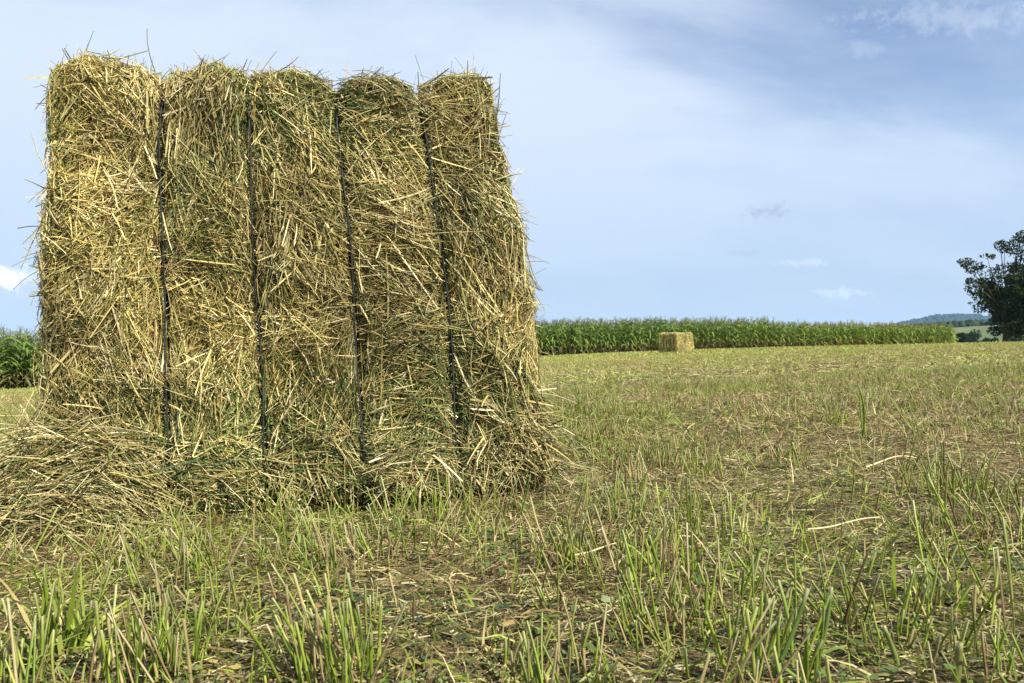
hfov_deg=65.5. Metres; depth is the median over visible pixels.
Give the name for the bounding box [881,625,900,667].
cut stalk
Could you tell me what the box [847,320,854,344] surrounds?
maize plant
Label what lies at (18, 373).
maize plant
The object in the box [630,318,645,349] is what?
maize plant
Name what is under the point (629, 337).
maize plant
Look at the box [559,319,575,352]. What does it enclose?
maize plant
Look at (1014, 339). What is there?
round tree
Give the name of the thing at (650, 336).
maize plant
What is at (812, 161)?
sky
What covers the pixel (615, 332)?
maize plant
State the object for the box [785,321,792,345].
maize plant
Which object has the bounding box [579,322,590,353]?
maize plant
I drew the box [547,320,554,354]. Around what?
maize plant
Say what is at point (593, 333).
maize plant
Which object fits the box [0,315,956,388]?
maize field
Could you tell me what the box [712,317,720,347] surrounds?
maize plant
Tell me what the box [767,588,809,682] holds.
cut stalk
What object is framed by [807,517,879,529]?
fallen straw
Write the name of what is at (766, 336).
maize plant
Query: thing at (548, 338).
maize plant
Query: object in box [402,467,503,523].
stubble tuft
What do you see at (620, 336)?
maize plant
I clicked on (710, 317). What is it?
maize plant
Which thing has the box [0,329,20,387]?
maize plant
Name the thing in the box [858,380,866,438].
stubble tuft
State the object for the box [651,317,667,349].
maize plant
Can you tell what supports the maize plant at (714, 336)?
on the ground at (836, 653)
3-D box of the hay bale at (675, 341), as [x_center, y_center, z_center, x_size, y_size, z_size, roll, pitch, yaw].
[8.579,0.057,41.579,1.309,1.184,1.807,-2,0,42]
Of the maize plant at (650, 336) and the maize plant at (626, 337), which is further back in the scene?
the maize plant at (650, 336)
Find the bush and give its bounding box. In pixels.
[955,332,967,342]
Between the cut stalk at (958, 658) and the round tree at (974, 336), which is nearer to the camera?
the cut stalk at (958, 658)
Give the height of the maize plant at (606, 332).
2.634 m
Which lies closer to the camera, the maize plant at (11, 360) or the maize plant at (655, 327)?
the maize plant at (11, 360)
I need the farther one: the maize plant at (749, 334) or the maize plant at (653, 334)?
the maize plant at (749, 334)
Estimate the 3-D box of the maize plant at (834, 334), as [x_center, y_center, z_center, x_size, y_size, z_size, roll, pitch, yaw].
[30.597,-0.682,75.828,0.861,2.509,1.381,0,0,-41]
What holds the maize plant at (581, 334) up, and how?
on the ground at (836, 653)
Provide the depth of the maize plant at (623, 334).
61.77 m
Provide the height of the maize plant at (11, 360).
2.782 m
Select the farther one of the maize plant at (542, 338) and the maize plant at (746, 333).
the maize plant at (746, 333)
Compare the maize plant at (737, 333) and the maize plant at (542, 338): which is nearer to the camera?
the maize plant at (542, 338)
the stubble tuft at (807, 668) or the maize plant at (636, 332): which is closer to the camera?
the stubble tuft at (807, 668)
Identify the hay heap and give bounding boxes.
[0,377,241,545]
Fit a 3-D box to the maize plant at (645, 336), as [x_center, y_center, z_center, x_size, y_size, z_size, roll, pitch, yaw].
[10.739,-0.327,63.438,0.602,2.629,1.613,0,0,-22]
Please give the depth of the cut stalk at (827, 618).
0.91 m
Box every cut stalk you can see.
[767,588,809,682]
[812,586,832,669]
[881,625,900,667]
[951,641,962,682]
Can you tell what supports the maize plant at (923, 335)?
on the ground at (836, 653)
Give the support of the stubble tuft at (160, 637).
on the ground at (836, 653)
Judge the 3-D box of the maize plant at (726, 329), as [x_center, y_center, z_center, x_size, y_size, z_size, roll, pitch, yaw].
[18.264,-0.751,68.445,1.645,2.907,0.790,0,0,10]
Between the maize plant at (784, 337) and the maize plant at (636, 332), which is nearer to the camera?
the maize plant at (636, 332)
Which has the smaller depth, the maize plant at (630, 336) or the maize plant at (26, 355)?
the maize plant at (26, 355)
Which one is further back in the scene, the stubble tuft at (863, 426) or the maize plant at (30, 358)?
the maize plant at (30, 358)
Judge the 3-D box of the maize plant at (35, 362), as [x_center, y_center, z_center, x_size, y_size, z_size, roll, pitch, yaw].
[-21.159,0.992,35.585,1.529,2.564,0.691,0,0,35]
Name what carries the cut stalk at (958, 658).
on the ground at (836, 653)
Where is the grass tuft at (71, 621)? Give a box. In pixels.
[0,553,134,666]
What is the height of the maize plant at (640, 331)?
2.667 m
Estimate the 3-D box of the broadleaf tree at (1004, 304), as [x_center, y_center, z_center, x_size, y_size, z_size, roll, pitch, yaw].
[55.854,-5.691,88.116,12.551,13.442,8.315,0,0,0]
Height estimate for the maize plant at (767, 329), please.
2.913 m
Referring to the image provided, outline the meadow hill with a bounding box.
[21,325,1023,360]
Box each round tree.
[961,329,981,342]
[978,337,998,341]
[1009,336,1023,341]
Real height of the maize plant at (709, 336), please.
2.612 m
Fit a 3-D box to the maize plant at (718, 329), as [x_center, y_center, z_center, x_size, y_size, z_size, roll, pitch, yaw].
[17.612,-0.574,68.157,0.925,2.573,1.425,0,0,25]
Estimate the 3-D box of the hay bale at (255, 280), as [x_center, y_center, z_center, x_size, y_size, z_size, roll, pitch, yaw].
[-0.644,-0.148,2.820,1.438,1.260,2.091,-3,0,-8]
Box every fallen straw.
[575,541,623,555]
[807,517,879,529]
[865,455,915,467]
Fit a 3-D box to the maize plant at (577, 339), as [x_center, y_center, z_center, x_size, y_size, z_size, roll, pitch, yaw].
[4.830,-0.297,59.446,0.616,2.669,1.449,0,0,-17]
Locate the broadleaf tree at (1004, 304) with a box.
[957,230,1023,341]
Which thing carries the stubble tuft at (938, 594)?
on the ground at (836, 653)
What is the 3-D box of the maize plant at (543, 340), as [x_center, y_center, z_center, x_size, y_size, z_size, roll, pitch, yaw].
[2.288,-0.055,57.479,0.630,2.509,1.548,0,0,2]
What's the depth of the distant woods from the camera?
3528.62 m
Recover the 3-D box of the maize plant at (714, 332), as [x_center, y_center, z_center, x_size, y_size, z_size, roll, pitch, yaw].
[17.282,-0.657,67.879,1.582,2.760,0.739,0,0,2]
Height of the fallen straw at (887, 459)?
0.017 m
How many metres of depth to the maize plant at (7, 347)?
34.58 m
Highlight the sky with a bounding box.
[0,0,1023,343]
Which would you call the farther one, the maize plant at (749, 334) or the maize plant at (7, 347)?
the maize plant at (749, 334)
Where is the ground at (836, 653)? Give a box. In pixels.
[0,349,1023,682]
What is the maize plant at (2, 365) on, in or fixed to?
on the ground at (836, 653)
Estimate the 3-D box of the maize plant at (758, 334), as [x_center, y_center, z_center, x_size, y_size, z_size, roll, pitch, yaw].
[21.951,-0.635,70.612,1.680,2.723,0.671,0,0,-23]
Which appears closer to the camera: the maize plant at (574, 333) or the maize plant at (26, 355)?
the maize plant at (26, 355)
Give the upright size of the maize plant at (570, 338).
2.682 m
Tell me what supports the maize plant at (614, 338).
on the ground at (836, 653)
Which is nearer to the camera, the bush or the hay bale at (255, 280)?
the hay bale at (255, 280)
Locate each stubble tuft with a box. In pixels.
[94,584,209,682]
[234,563,408,682]
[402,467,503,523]
[601,523,702,588]
[704,580,846,682]
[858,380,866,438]
[878,554,1009,617]
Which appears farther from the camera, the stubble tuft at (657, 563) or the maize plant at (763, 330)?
the maize plant at (763, 330)
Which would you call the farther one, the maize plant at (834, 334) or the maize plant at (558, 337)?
the maize plant at (834, 334)
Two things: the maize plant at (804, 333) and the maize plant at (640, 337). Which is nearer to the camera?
the maize plant at (640, 337)
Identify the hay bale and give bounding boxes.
[13,28,597,518]
[659,332,693,352]
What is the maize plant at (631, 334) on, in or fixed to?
on the ground at (836, 653)
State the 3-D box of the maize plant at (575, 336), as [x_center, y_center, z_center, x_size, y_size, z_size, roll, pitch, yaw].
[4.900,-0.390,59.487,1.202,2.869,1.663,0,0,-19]
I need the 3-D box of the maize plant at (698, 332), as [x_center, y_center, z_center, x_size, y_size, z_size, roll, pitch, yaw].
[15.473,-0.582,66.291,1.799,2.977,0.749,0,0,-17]
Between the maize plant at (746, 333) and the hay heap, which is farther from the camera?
the maize plant at (746, 333)
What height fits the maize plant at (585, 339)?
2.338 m
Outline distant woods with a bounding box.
[869,313,1003,327]
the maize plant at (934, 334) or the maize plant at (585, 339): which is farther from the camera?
the maize plant at (934, 334)
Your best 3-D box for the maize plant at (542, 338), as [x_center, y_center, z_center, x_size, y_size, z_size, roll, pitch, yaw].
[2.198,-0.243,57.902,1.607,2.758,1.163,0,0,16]
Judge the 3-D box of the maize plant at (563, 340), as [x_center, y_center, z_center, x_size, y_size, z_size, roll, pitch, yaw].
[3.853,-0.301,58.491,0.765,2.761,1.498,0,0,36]
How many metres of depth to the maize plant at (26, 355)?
35.28 m
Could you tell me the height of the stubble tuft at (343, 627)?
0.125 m
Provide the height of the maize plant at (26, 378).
2.900 m
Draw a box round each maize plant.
[0,325,20,384]
[0,328,22,387]
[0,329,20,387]
[0,333,32,384]
[0,339,18,389]
[7,324,42,387]
[16,341,40,384]
[20,329,37,383]
[28,336,42,387]
[537,319,548,355]
[539,319,554,355]
[540,322,556,351]
[540,324,547,353]
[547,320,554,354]
[547,325,561,354]
[549,319,565,354]
[557,320,568,354]
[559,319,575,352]
[563,320,577,353]
[570,321,582,351]
[572,318,580,352]
[572,324,581,353]
[576,324,587,353]
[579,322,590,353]
[582,317,595,353]
[582,325,590,353]
[586,317,596,351]
[602,321,614,347]
[602,325,614,349]
[604,315,621,347]
[610,326,616,351]
[615,318,630,348]
[615,321,627,351]
[623,321,636,347]
[623,323,632,349]
[623,323,637,351]
[625,322,637,350]
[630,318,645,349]
[634,320,647,348]
[636,323,643,350]
[640,322,652,350]
[644,320,652,348]
[645,317,658,347]
[647,316,662,347]
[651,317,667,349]
[692,317,706,346]
[697,320,708,348]
[700,320,713,347]
[703,315,715,347]
[705,318,722,348]
[710,319,722,346]
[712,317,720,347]
[716,321,722,346]
[720,317,731,342]
[722,319,735,347]
[732,318,739,347]
[740,316,752,345]
[741,317,757,346]
[745,319,755,347]
[752,322,765,346]
[757,317,771,345]
[760,316,768,345]
[762,315,773,346]
[764,320,771,346]
[781,321,786,346]
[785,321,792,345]
[798,319,810,345]
[831,322,839,344]
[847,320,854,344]
[920,326,926,343]
[928,323,937,342]
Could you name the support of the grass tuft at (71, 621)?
on the ground at (836, 653)
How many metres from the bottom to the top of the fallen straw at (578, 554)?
0.004 m
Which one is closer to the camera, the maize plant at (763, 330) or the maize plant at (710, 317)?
the maize plant at (710, 317)
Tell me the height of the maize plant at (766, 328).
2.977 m
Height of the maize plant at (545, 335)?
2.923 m
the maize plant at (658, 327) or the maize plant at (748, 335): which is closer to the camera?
the maize plant at (658, 327)
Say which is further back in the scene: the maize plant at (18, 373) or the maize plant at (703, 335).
the maize plant at (703, 335)
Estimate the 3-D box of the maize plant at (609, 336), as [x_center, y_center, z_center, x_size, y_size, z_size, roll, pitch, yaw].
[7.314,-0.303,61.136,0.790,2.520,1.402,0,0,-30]
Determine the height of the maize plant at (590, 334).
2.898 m
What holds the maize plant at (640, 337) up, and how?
on the ground at (836, 653)
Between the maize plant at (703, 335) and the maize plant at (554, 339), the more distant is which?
the maize plant at (703, 335)
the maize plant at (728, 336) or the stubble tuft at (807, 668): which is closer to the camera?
the stubble tuft at (807, 668)

